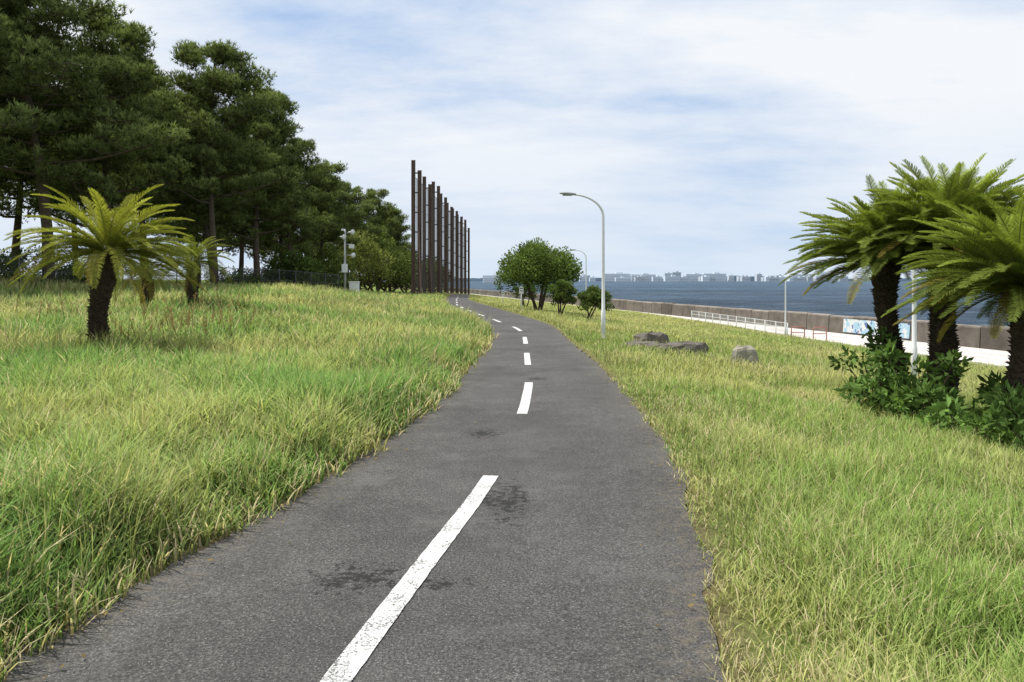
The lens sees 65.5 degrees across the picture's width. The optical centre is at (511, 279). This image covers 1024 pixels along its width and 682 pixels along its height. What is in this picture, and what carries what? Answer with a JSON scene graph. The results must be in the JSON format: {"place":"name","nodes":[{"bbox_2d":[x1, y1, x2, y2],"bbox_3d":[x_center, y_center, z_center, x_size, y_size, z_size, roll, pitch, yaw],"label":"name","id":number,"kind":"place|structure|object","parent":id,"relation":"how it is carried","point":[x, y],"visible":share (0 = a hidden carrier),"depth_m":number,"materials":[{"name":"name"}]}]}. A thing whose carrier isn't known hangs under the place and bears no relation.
{"place":"outdoors","nodes":[
{"label":"outdoors","id":0,"kind":"place"},
{"bbox_2d":[12,362,703,677],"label":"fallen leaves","id":1,"kind":"object","parent":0,"point":[83,655],"visible":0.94,"depth_m":3.98,"materials":[{"name":"brown plant"}]},
{"bbox_2d":[2,294,726,681],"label":"asphalt path","id":2,"kind":"structure","parent":0,"point":[560,560],"depth_m":4.39,"materials":[{"name":"asphalt"}]},
{"bbox_2d":[320,299,532,681],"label":"lane marking","id":3,"kind":"object","parent":2,"relation":"on","point":[348,663],"visible":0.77,"depth_m":4.09,"materials":[{"name":"white paint"}]},
{"bbox_2d":[0,0,1023,279],"label":"sky","id":4,"kind":"structure","parent":0,"point":[701,132],"materials":[{"name":"white"}]},
{"bbox_2d":[0,273,1023,681],"bbox_3d":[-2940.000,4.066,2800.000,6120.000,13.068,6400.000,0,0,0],"label":"ground","id":5,"kind":"structure","parent":0,"point":[724,618],"depth_m":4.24,"materials":[{"name":"plant"}]},
{"bbox_2d":[0,248,28,279],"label":"undergrowth bush","id":6,"kind":"object","parent":5,"relation":"on","point":[10,269],"visible":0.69,"depth_m":37.04,"materials":[{"name":"green plant"}]},
{"bbox_2d":[0,15,54,133],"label":"pine tree","id":7,"kind":"object","parent":5,"relation":"on","point":[21,109],"visible":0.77,"depth_m":34.25,"materials":[{"name":"green plant"}]},
{"bbox_2d":[0,245,79,277],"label":"undergrowth bush","id":8,"kind":"object","parent":5,"relation":"on","point":[23,259],"visible":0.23,"depth_m":44.43,"materials":[{"name":"green plant"}]},
{"bbox_2d":[0,8,81,213],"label":"pine tree","id":9,"kind":"object","parent":5,"relation":"on","point":[7,175],"visible":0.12,"depth_m":41.45,"materials":[{"name":"green plant"}]},
{"bbox_2d":[0,55,116,275],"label":"pine tree","id":10,"kind":"object","parent":5,"relation":"on","point":[18,222],"visible":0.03,"depth_m":47.76,"materials":[{"name":"green plant"}]},
{"bbox_2d":[23,84,117,262],"bbox_3d":[-33.148,-7.178,60.588,10.224,15.030,9.443,0,0,34],"label":"pine tree","id":11,"kind":"object","parent":5,"relation":"on","point":[64,212],"depth_m":59.92,"materials":[{"name":"green plant"}]},
{"bbox_2d":[54,264,92,283],"bbox_3d":[-21.470,-0.179,39.806,2.982,1.404,2.810,0,0,0],"label":"undergrowth bush","id":12,"kind":"object","parent":5,"relation":"on","point":[66,269],"visible":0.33,"depth_m":39.21,"materials":[{"name":"green plant"}]},
{"bbox_2d":[0,0,193,280],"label":"pine tree","id":13,"kind":"object","parent":5,"relation":"on","point":[52,12],"visible":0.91,"depth_m":37.84,"materials":[{"name":"green plant"}]},
{"bbox_2d":[0,4,193,280],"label":"pine tree","id":14,"kind":"object","parent":5,"relation":"on","point":[135,38],"visible":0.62,"depth_m":41.89,"materials":[{"name":"green plant"}]},
{"bbox_2d":[63,258,137,277],"bbox_3d":[-29.048,-0.685,55.817,6.434,2.866,6.492,0,0,0],"label":"undergrowth bush","id":15,"kind":"object","parent":5,"relation":"on","point":[87,268],"visible":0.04,"depth_m":55.08,"materials":[{"name":"green plant"}]},
{"bbox_2d":[0,184,207,344],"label":"cycad palm","id":16,"kind":"object","parent":5,"relation":"on","point":[117,242],"visible":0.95,"depth_m":13.98,"materials":[{"name":"green plant"}]},
{"bbox_2d":[79,86,176,269],"bbox_3d":[-25.624,-7.006,55.498,9.428,15.030,10.950,0,0,5],"label":"pine tree","id":17,"kind":"object","parent":5,"relation":"on","point":[125,175],"visible":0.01,"depth_m":55.54,"materials":[{"name":"green plant"}]},
{"bbox_2d":[24,58,234,270],"bbox_3d":[-22.849,-6.733,48.918,9.978,14.585,10.024,0,0,12],"label":"pine tree","id":18,"kind":"object","parent":5,"relation":"on","point":[173,113],"visible":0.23,"depth_m":48.27,"materials":[{"name":"green plant"}]},
{"bbox_2d":[117,245,178,304],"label":"cycad palm","id":19,"kind":"object","parent":5,"relation":"on","point":[145,293],"visible":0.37,"depth_m":24.86,"materials":[{"name":"green plant"}]},
{"bbox_2d":[0,256,338,288],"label":"park fence","id":20,"kind":"object","parent":5,"relation":"on","point":[56,272],"visible":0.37,"depth_m":48.85,"materials":[{"name":"metal"}]},
{"bbox_2d":[130,215,239,256],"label":"pine tree","id":21,"kind":"object","parent":5,"relation":"on","point":[146,221],"visible":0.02,"depth_m":67.84,"materials":[{"name":"green plant"}]},
{"bbox_2d":[145,234,234,306],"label":"cycad palm","id":22,"kind":"object","parent":5,"relation":"on","point":[189,289],"visible":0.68,"depth_m":24.36,"materials":[{"name":"green plant"}]},
{"bbox_2d":[14,284,379,349],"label":"dock weeds","id":23,"kind":"object","parent":5,"relation":"on","point":[188,317],"visible":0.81,"depth_m":17.67,"materials":[{"name":"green plant"}]},
{"bbox_2d":[136,95,270,280],"bbox_3d":[-20.631,-5.984,53.713,8.694,13.406,8.656,0,0,-39],"label":"pine tree","id":24,"kind":"object","parent":5,"relation":"on","point":[231,204],"visible":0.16,"depth_m":52.73,"materials":[{"name":"green plant"}]},
{"bbox_2d":[123,38,301,284],"bbox_3d":[-18.388,-7.395,49.610,10.349,16.319,10.581,0,0,-7],"label":"pine tree","id":25,"kind":"object","parent":5,"relation":"on","point":[200,90],"visible":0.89,"depth_m":49.63,"materials":[{"name":"green plant"}]},
{"bbox_2d":[162,131,272,256],"bbox_3d":[-24.150,-6.038,64.951,9.543,14.165,10.436,0,0,-7],"label":"pine tree","id":26,"kind":"object","parent":5,"relation":"on","point":[231,249],"visible":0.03,"depth_m":64.64,"materials":[{"name":"green plant"}]},
{"bbox_2d":[202,265,270,283],"bbox_3d":[-19.910,0.019,57.782,4.732,2.113,4.673,0,0,-35],"label":"undergrowth bush","id":27,"kind":"object","parent":5,"relation":"on","point":[234,272],"visible":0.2,"depth_m":57.55,"materials":[{"name":"green plant"}]},
{"bbox_2d":[187,146,295,271],"bbox_3d":[-21.322,-5.731,62.417,8.520,13.420,8.612,0,0,8],"label":"pine tree","id":28,"kind":"object","parent":5,"relation":"on","point":[241,258],"visible":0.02,"depth_m":61.87,"materials":[{"name":"green plant"}]},
{"bbox_2d":[223,274,263,284],"bbox_3d":[-17.478,0.305,51.972,2.731,1.450,2.840,0,0,41],"label":"undergrowth bush","id":29,"kind":"object","parent":5,"relation":"on","point":[247,279],"visible":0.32,"depth_m":51.55,"materials":[{"name":"green plant"}]},
{"bbox_2d":[175,83,317,282],"bbox_3d":[-19.607,-7.000,58.605,11.024,15.908,11.417,0,0,44],"label":"pine tree","id":30,"kind":"object","parent":5,"relation":"on","point":[274,129],"visible":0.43,"depth_m":58.26,"materials":[{"name":"green plant"}]},
{"bbox_2d":[231,164,320,264],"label":"pine tree","id":31,"kind":"object","parent":5,"relation":"on","point":[263,252],"visible":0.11,"depth_m":70.76,"materials":[{"name":"green plant"}]},
{"bbox_2d":[247,199,316,264],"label":"pine tree","id":32,"kind":"object","parent":5,"relation":"on","point":[260,249],"visible":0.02,"depth_m":79.13,"materials":[{"name":"green plant"}]},
{"bbox_2d":[244,124,337,257],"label":"pine tree","id":33,"kind":"object","parent":5,"relation":"on","point":[306,169],"visible":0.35,"depth_m":65.75,"materials":[{"name":"green plant"}]},
{"bbox_2d":[261,249,329,285],"bbox_3d":[-17.446,-0.629,64.000,5.477,3.734,5.089,0,0,27],"label":"bush","id":34,"kind":"object","parent":5,"relation":"on","point":[301,264],"visible":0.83,"depth_m":63.05,"materials":[{"name":"green plant"}]},
{"bbox_2d":[296,189,353,254],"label":"pine tree","id":35,"kind":"object","parent":5,"relation":"on","point":[330,243],"visible":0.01,"depth_m":91.77,"materials":[{"name":"green plant"}]},
{"bbox_2d":[292,158,366,259],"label":"pine tree","id":36,"kind":"object","parent":5,"relation":"on","point":[330,184],"visible":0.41,"depth_m":74.18,"materials":[{"name":"green plant"}]},
{"bbox_2d":[303,244,359,289],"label":"broadleaf tree","id":37,"kind":"object","parent":5,"relation":"on","point":[329,253],"visible":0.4,"depth_m":71.54,"materials":[{"name":"green plant"}]},
{"bbox_2d":[315,275,353,288],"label":"undergrowth bush","id":38,"kind":"object","parent":5,"relation":"on","point":[340,283],"visible":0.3,"depth_m":67.68,"materials":[{"name":"green plant"}]},
{"bbox_2d":[340,229,355,289],"bbox_3d":[-10.722,-1.099,51.884,1.031,4.410,0.471,0,0,0],"label":"cctv speaker pole","id":39,"kind":"object","parent":5,"relation":"on","point":[352,255],"visible":0.94,"depth_m":51.91,"materials":[{"name":"grey metal"}]},
{"bbox_2d":[311,174,388,279],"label":"pine tree","id":40,"kind":"object","parent":5,"relation":"on","point":[354,199],"visible":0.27,"depth_m":85.52,"materials":[{"name":"green plant"}]},
{"bbox_2d":[348,281,359,290],"bbox_3d":[-10.400,0.622,52.500,0.680,1.005,0.480,0,0,0],"label":"electrical cabinet","id":41,"kind":"object","parent":5,"relation":"on","point":[353,285],"visible":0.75,"depth_m":52.29,"materials":[{"name":"metal"}]},
{"bbox_2d":[330,229,395,290],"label":"broadleaf tree","id":42,"kind":"object","parent":5,"relation":"on","point":[362,252],"visible":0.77,"depth_m":78.89,"materials":[{"name":"green plant"}]},
{"bbox_2d":[350,223,404,291],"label":"broadleaf tree","id":43,"kind":"object","parent":5,"relation":"on","point":[383,241],"visible":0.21,"depth_m":87.71,"materials":[{"name":"green plant"}]},
{"bbox_2d":[349,188,410,289],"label":"pine tree","id":44,"kind":"object","parent":5,"relation":"on","point":[381,215],"visible":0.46,"depth_m":96.98,"materials":[{"name":"green plant"}]},
{"bbox_2d":[371,240,415,292],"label":"broadleaf tree","id":45,"kind":"object","parent":5,"relation":"on","point":[400,262],"visible":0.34,"depth_m":91.54,"materials":[{"name":"green plant"}]},
{"bbox_2d":[376,208,415,290],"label":"pine tree","id":46,"kind":"object","parent":5,"relation":"on","point":[405,238],"visible":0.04,"depth_m":120.10,"materials":[{"name":"green plant"}]},
{"bbox_2d":[381,206,415,290],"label":"pine tree","id":47,"kind":"object","parent":5,"relation":"on","point":[398,234],"visible":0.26,"depth_m":110.03,"materials":[{"name":"green plant"}]},
{"bbox_2d":[385,246,415,292],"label":"broadleaf tree","id":48,"kind":"object","parent":5,"relation":"on","point":[409,254],"visible":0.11,"depth_m":102.35,"materials":[{"name":"green plant"}]},
{"bbox_2d":[411,160,421,293],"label":"net support pole","id":49,"kind":"object","parent":5,"relation":"on","point":[419,212],"visible":0.84,"depth_m":87.94,"materials":[{"name":"brown metal"}]},
{"bbox_2d":[422,176,431,293],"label":"net support pole","id":50,"kind":"object","parent":5,"relation":"on","point":[429,239],"visible":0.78,"depth_m":97.72,"materials":[{"name":"brown metal"}]},
{"bbox_2d":[432,181,439,292],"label":"net support pole","id":51,"kind":"object","parent":5,"relation":"on","point":[438,234],"visible":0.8,"depth_m":107.32,"materials":[{"name":"brown metal"}]},
{"bbox_2d":[415,177,463,293],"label":"golf range net","id":52,"kind":"object","parent":5,"relation":"on","point":[424,238],"visible":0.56,"depth_m":105.61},
{"bbox_2d":[440,193,446,293],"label":"net support pole","id":53,"kind":"object","parent":5,"relation":"on","point":[445,245],"visible":0.6,"depth_m":117.04,"materials":[{"name":"brown metal"}]},
{"bbox_2d":[447,203,452,292],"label":"net support pole","id":54,"kind":"object","parent":5,"relation":"on","point":[451,250],"visible":0.74,"depth_m":126.52,"materials":[{"name":"brown metal"}]},
{"bbox_2d":[453,208,457,292],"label":"net support pole","id":55,"kind":"object","parent":5,"relation":"on","point":[456,252],"visible":0.73,"depth_m":136.24,"materials":[{"name":"brown metal"}]},
{"bbox_2d":[458,215,461,293],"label":"net support pole","id":56,"kind":"object","parent":5,"relation":"on","point":[460,244],"visible":0.74,"depth_m":145.84,"materials":[{"name":"brown metal"}]},
{"bbox_2d":[462,216,465,293],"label":"net support pole","id":57,"kind":"object","parent":5,"relation":"on","point":[464,257],"visible":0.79,"depth_m":155.44,"materials":[{"name":"brown metal"}]},
{"bbox_2d":[466,224,469,293],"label":"net support pole","id":58,"kind":"object","parent":5,"relation":"on","point":[468,271],"visible":0.79,"depth_m":164.94,"materials":[{"name":"brown metal"}]},
{"bbox_2d":[519,287,522,311],"bbox_3d":[0.550,1.215,46.987,0.250,1.600,0.096,0,0,0],"label":"information sign","id":59,"kind":"object","parent":5,"relation":"on","point":[521,290],"visible":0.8,"depth_m":46.95,"materials":[{"name":"metal"}]},
{"bbox_2d":[512,285,536,306],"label":"pruned tree","id":60,"kind":"object","parent":5,"relation":"on","point":[516,289],"visible":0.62,"depth_m":59.65,"materials":[{"name":"green plant"}]},
{"bbox_2d":[494,237,583,309],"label":"round crowned tree","id":61,"kind":"object","parent":5,"relation":"on","point":[538,263],"visible":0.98,"depth_m":50.77,"materials":[{"name":"green plant"}]},
{"bbox_2d":[545,279,578,316],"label":"pruned tree","id":62,"kind":"object","parent":5,"relation":"on","point":[561,291],"visible":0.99,"depth_m":44.80,"materials":[{"name":"green plant"}]},
{"bbox_2d":[571,249,586,308],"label":"street lamp","id":63,"kind":"object","parent":5,"relation":"on","point":[586,265],"visible":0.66,"depth_m":71.97,"materials":[{"name":"metal"}]},
{"bbox_2d":[559,192,606,338],"bbox_3d":[2.322,-0.410,26.000,1.556,4.896,0.240,0,0,0],"label":"street lamp","id":64,"kind":"object","parent":5,"relation":"on","point":[603,321],"visible":0.95,"depth_m":25.96,"materials":[{"name":"metal"}]},
{"bbox_2d":[577,285,614,319],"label":"pruned tree","id":65,"kind":"object","parent":5,"relation":"on","point":[591,295],"visible":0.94,"depth_m":41.54,"materials":[{"name":"green plant"}]},
{"bbox_2d":[622,340,658,348],"bbox_3d":[3.648,1.863,22.308,1.131,0.290,0.860,0,0,0],"label":"flat rock","id":66,"kind":"object","parent":5,"relation":"on","point":[634,342],"visible":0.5,"depth_m":22.10,"materials":[{"name":"stone"}]},
{"bbox_2d":[633,331,669,343],"bbox_3d":[4.112,1.828,23.626,1.146,0.631,0.777,0,0,0],"label":"flat rock","id":67,"kind":"object","parent":5,"relation":"on","point":[661,337],"visible":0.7,"depth_m":23.36,"materials":[{"name":"stone"}]},
{"bbox_2d":[646,343,663,350],"bbox_3d":[3.990,1.873,21.682,0.739,0.295,0.646,0,0,-18],"label":"flat rock","id":68,"kind":"object","parent":5,"relation":"on","point":[653,344],"visible":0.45,"depth_m":21.49,"materials":[{"name":"stone"}]},
{"bbox_2d":[660,341,708,356],"bbox_3d":[4.559,1.868,21.195,1.382,0.468,0.828,0,0,0],"label":"flat rock","id":69,"kind":"object","parent":5,"relation":"on","point":[694,346],"visible":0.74,"depth_m":20.90,"materials":[{"name":"stone"}]},
{"bbox_2d":[442,288,1010,350],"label":"seawall","id":70,"kind":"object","parent":5,"relation":"on","point":[975,336],"visible":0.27,"depth_m":67.21,"materials":[{"name":"concrete"}]},
{"bbox_2d":[843,319,909,338],"bbox_3d":[25.801,3.450,56.700,0.064,1.000,7.177,0,0,-12],"label":"wall mural","id":71,"kind":"object","parent":70,"relation":"attached to","point":[854,326],"depth_m":57.89,"materials":[{"name":"paint"}]},
{"bbox_2d":[459,292,1009,365],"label":"promenade","id":72,"kind":"structure","parent":5,"relation":"on","point":[980,351],"depth_m":52.59,"materials":[{"name":"concrete"}]},
{"bbox_2d":[791,326,804,336],"bbox_3d":[19.600,3.648,54.600,0.969,0.884,0.067,0,0,0],"label":"red bicycle barrier","id":73,"kind":"object","parent":72,"relation":"on","point":[798,332],"visible":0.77,"depth_m":54.58,"materials":[{"name":"metal"}]},
{"bbox_2d":[636,311,1002,368],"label":"promenade kerb","id":74,"kind":"structure","parent":72,"relation":"on","point":[835,342],"depth_m":51.93,"materials":[{"name":"concrete"}]},
{"bbox_2d":[813,327,826,338],"bbox_3d":[20.800,3.648,53.800,0.969,0.884,0.067,0,0,0],"label":"red bicycle barrier","id":75,"kind":"object","parent":72,"relation":"on","point":[820,333],"visible":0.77,"depth_m":53.77,"materials":[{"name":"metal"}]},
{"bbox_2d":[747,326,1008,360],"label":"promenade lane marking","id":76,"kind":"object","parent":72,"relation":"on","point":[904,344],"visible":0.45,"depth_m":50.09,"materials":[{"name":"white paint"}]},
{"bbox_2d":[691,311,787,334],"bbox_3d":[18.524,3.675,67.003,0.144,1.251,22.138,0,0,-5],"label":"white railing","id":77,"kind":"object","parent":5,"relation":"on","point":[736,320],"visible":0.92,"depth_m":64.09,"materials":[{"name":"metal"}]},
{"bbox_2d":[731,345,758,366],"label":"stone block","id":78,"kind":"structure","parent":5,"relation":"on","point":[739,352],"depth_m":19.37,"materials":[{"name":"stone"}]},
{"bbox_2d":[784,273,794,335],"bbox_3d":[19.129,1.877,54.723,1.038,4.646,0.240,0,0,-18],"label":"street lamp","id":79,"kind":"object","parent":5,"relation":"on","point":[785,329],"visible":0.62,"depth_m":54.55,"materials":[{"name":"metal"}]},
{"bbox_2d":[878,188,916,374],"bbox_3d":[9.680,0.205,20.000,1.080,4.996,0.240,0,0,0],"label":"street lamp","id":80,"kind":"object","parent":5,"relation":"on","point":[914,337],"visible":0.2,"depth_m":19.96,"materials":[{"name":"metal"}]},
{"bbox_2d":[778,153,1023,407],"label":"cycad palm","id":81,"kind":"object","parent":5,"relation":"on","point":[880,240],"visible":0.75,"depth_m":12.29,"materials":[{"name":"green plant"}]},
{"bbox_2d":[828,324,1023,456],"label":"fatsia shrub","id":82,"kind":"object","parent":5,"relation":"on","point":[1004,411],"visible":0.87,"depth_m":10.94,"materials":[{"name":"green plant"}]},
{"bbox_2d":[859,381,1023,451],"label":"fatsia shrub","id":83,"kind":"object","parent":5,"relation":"on","point":[965,428],"visible":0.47,"depth_m":9.99,"materials":[{"name":"green plant"}]},
{"bbox_2d":[881,195,1023,425],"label":"cycad palm","id":84,"kind":"object","parent":5,"relation":"on","point":[993,264],"visible":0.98,"depth_m":9.98,"materials":[{"name":"green plant"}]},
{"bbox_2d":[925,186,1023,284],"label":"cycad palm","id":85,"kind":"object","parent":5,"relation":"on","point":[1011,199],"visible":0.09,"depth_m":11.30,"materials":[{"name":"green plant"}]},
{"bbox_2d":[342,275,926,280],"bbox_3d":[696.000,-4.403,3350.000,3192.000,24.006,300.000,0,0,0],"label":"shore","id":86,"kind":"structure","parent":0,"point":[600,279],"depth_m":3200.00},
{"bbox_2d":[384,281,1009,325],"bbox_3d":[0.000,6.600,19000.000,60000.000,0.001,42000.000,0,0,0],"label":"sea","id":87,"kind":"structure","parent":0,"point":[826,297],"depth_m":329.78,"materials":[{"name":"liquid"}]},
{"bbox_2d":[483,275,506,282],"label":"distant building","id":88,"kind":"structure","parent":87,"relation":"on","point":[488,278],"depth_m":1490.00,"materials":[{"name":"concrete"}]},
{"bbox_2d":[579,275,585,280],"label":"distant building","id":89,"kind":"structure","parent":87,"relation":"on","point":[582,277],"depth_m":2989.50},
{"bbox_2d":[605,272,630,280],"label":"distant building","id":90,"kind":"structure","parent":87,"relation":"on","point":[610,277],"depth_m":3074.91,"materials":[{"name":"concrete"}]},
{"bbox_2d":[615,276,627,280],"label":"distant building","id":91,"kind":"structure","parent":87,"relation":"on","point":[622,278],"depth_m":2968.69,"materials":[{"name":"concrete"}]},
{"bbox_2d":[631,273,655,280],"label":"distant building","id":92,"kind":"structure","parent":87,"relation":"on","point":[648,276],"depth_m":3059.26,"materials":[{"name":"concrete"}]},
{"bbox_2d":[652,275,661,280],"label":"distant building","id":93,"kind":"structure","parent":87,"relation":"on","point":[657,278],"depth_m":2953.81,"materials":[{"name":"concrete"}]},
{"bbox_2d":[663,272,671,280],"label":"distant building","id":94,"kind":"structure","parent":87,"relation":"on","point":[667,274],"depth_m":3048.10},
{"bbox_2d":[664,275,679,280],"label":"distant building","id":95,"kind":"structure","parent":87,"relation":"on","point":[672,278],"depth_m":2917.16,"materials":[{"name":"concrete"}]},
{"bbox_2d":[671,271,680,276],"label":"distant building","id":96,"kind":"structure","parent":87,"relation":"on","point":[676,273],"depth_m":3052.03,"materials":[{"name":"concrete"}]},
{"bbox_2d":[680,276,690,280],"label":"distant building","id":97,"kind":"structure","parent":87,"relation":"on","point":[683,278],"depth_m":2956.18,"materials":[{"name":"concrete"}]},
{"bbox_2d":[685,273,703,280],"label":"distant building","id":98,"kind":"structure","parent":87,"relation":"on","point":[694,276],"depth_m":3067.71,"materials":[{"name":"concrete"}]},
{"bbox_2d":[701,275,709,280],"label":"distant building","id":99,"kind":"structure","parent":87,"relation":"on","point":[705,278],"depth_m":2918.30,"materials":[{"name":"concrete"}]},
{"bbox_2d":[704,272,725,280],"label":"distant building","id":100,"kind":"structure","parent":87,"relation":"on","point":[719,276],"depth_m":3063.90,"materials":[{"name":"concrete"}]},
{"bbox_2d":[727,274,733,280],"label":"distant building","id":101,"kind":"structure","parent":87,"relation":"on","point":[730,277],"depth_m":3072.49,"materials":[{"name":"concrete"}]},
{"bbox_2d":[740,275,750,280],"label":"distant building","id":102,"kind":"structure","parent":87,"relation":"on","point":[745,278],"depth_m":3017.30,"materials":[{"name":"concrete"}]},
{"bbox_2d":[755,273,761,280],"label":"distant building","id":103,"kind":"structure","parent":87,"relation":"on","point":[758,276],"depth_m":3068.85,"materials":[{"name":"concrete"}]},
{"bbox_2d":[761,276,778,280],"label":"distant building","id":104,"kind":"structure","parent":87,"relation":"on","point":[773,278],"depth_m":2935.59,"materials":[{"name":"concrete"}]},
{"bbox_2d":[798,276,805,280],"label":"distant building","id":105,"kind":"structure","parent":87,"relation":"on","point":[800,278],"depth_m":2977.67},
{"bbox_2d":[794,273,812,276],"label":"distant building","id":106,"kind":"structure","parent":87,"relation":"on","point":[796,275],"depth_m":3075.13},
{"bbox_2d":[806,275,812,280],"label":"distant building","id":107,"kind":"structure","parent":87,"relation":"on","point":[809,278],"depth_m":3003.54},
{"bbox_2d":[819,273,838,280],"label":"distant building","id":108,"kind":"structure","parent":87,"relation":"on","point":[827,277],"depth_m":3045.26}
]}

